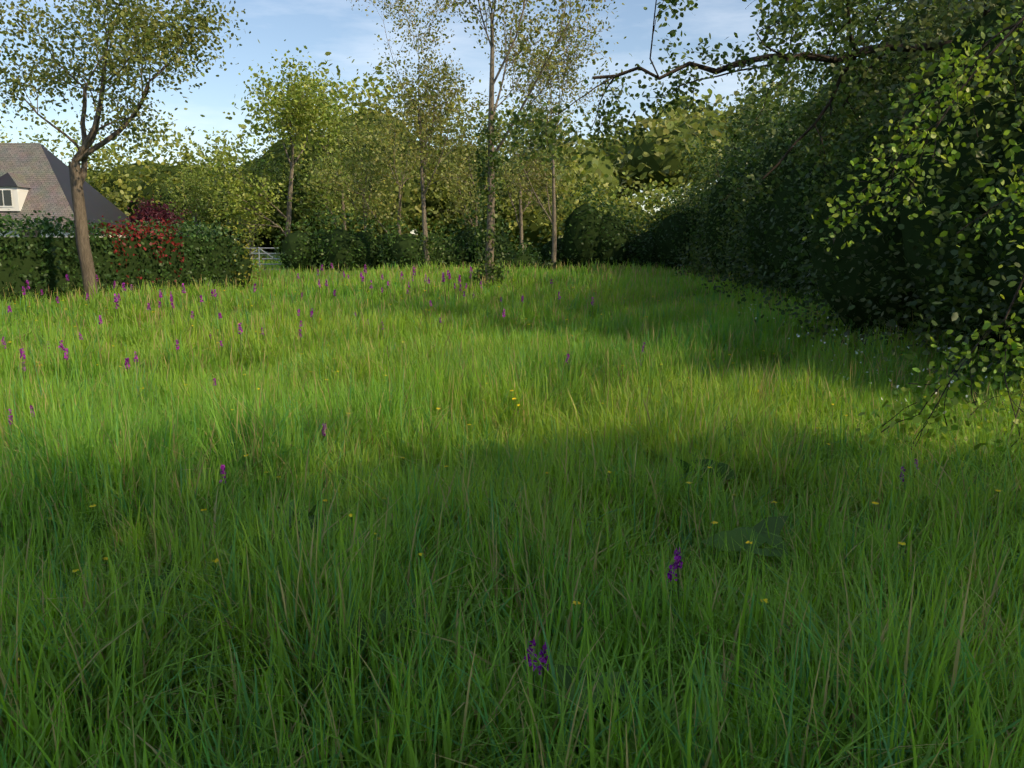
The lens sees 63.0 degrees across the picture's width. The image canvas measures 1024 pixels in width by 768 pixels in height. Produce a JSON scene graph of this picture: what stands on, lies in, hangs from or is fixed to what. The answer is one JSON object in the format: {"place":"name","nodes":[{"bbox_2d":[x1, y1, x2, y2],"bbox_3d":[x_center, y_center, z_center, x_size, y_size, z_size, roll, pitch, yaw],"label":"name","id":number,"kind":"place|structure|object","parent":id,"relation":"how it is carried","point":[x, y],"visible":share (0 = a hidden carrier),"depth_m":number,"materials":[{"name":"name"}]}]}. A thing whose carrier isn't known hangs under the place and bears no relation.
{"place":"outdoors","nodes":[
{"label":"outdoors","id":0,"kind":"place"},
{"bbox_2d":[0,0,925,233],"label":"sky","id":1,"kind":"structure","parent":0,"point":[324,26],"materials":[{"name":"blue"}]},
{"bbox_2d":[188,247,788,766],"bbox_3d":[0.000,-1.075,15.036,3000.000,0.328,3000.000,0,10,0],"label":"ground","id":2,"kind":"structure","parent":0,"point":[270,261],"depth_m":77.42,"materials":[{"name":"green plant"}]},
{"bbox_2d":[0,143,132,236],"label":"house","id":3,"kind":"structure","parent":2,"relation":"on","point":[35,176],"depth_m":45.67,"materials":[{"name":"stone"}]},
{"bbox_2d":[0,209,268,305],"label":"hedge leaves","id":4,"kind":"object","parent":2,"relation":"on","point":[130,231],"visible":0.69,"depth_m":18.47,"materials":[{"name":"green plant"}]},
{"bbox_2d":[248,247,281,269],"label":"field gate","id":5,"kind":"structure","parent":2,"relation":"on","point":[259,249],"depth_m":33.19,"materials":[{"name":"silver metal"}]},
{"bbox_2d":[0,45,710,259],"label":"trees","id":6,"kind":"object","parent":2,"relation":"on","point":[115,196],"visible":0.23,"depth_m":52.27,"materials":[{"name":"green plant"}]},
{"bbox_2d":[0,256,832,320],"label":"grass","id":7,"kind":"structure","parent":2,"relation":"on","point":[266,294],"depth_m":18.77,"materials":[{"name":"green plant"}]},
{"bbox_2d":[68,109,785,252],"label":"trees","id":8,"kind":"object","parent":2,"relation":"on","point":[653,162],"visible":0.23,"depth_m":52.91,"materials":[{"name":"green plant"}]},
{"bbox_2d":[534,75,819,209],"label":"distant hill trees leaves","id":9,"kind":"object","parent":8,"relation":"attached to","point":[660,123],"visible":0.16,"depth_m":119.44,"materials":[{"name":"green plant"}]},
{"bbox_2d":[269,179,708,272],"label":"hedge leaves","id":10,"kind":"object","parent":2,"relation":"on","point":[447,239],"visible":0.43,"depth_m":31.78,"materials":[{"name":"green plant"}]},
{"bbox_2d":[4,272,998,732],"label":"flower stems","id":11,"kind":"object","parent":2,"relation":"on","point":[468,454],"visible":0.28,"depth_m":8.07,"materials":[{"name":"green plant"}]},
{"bbox_2d":[0,261,1019,729],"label":"grass seed stalks","id":12,"kind":"object","parent":2,"relation":"on","point":[152,319],"depth_m":9.35,"materials":[{"name":"green plant"}]},
{"bbox_2d":[1,263,1021,758],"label":"meadow plants","id":13,"kind":"object","parent":2,"relation":"on","point":[763,535],"visible":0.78,"depth_m":3.61,"materials":[{"name":"leaf"}]},
{"bbox_2d":[0,0,1023,351],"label":"hedge","id":14,"kind":"object","parent":2,"relation":"on","point":[666,246],"visible":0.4,"depth_m":16.02,"materials":[{"name":"green plant"}]},
{"bbox_2d":[655,0,1023,410],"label":"thicket leaves","id":15,"kind":"object","parent":2,"relation":"on","point":[806,265],"visible":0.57,"depth_m":10.71,"materials":[{"name":"green plant"}]},
{"bbox_2d":[802,0,1023,469],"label":"branch leaves","id":16,"kind":"object","parent":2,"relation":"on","point":[910,162],"visible":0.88,"depth_m":5.82,"materials":[{"name":"green plant"}]},
{"bbox_2d":[0,355,1023,767],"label":"grass","id":17,"kind":"structure","parent":0,"point":[830,691],"depth_m":3.05,"materials":[{"name":"green plant"}]},
{"bbox_2d":[0,289,1023,439],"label":"grass","id":18,"kind":"structure","parent":0,"point":[687,339],"depth_m":9.49,"materials":[{"name":"green plant"}]},
{"bbox_2d":[0,0,1023,466],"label":"tree","id":19,"kind":"object","parent":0,"point":[308,113],"depth_m":27.55,"materials":[{"name":"green plant"}]},
{"bbox_2d":[489,0,1023,249],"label":"oak canopy leaves","id":20,"kind":"object","parent":19,"relation":"attached to","point":[837,7],"visible":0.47,"depth_m":11.99,"materials":[{"name":"green plant"}]}
]}

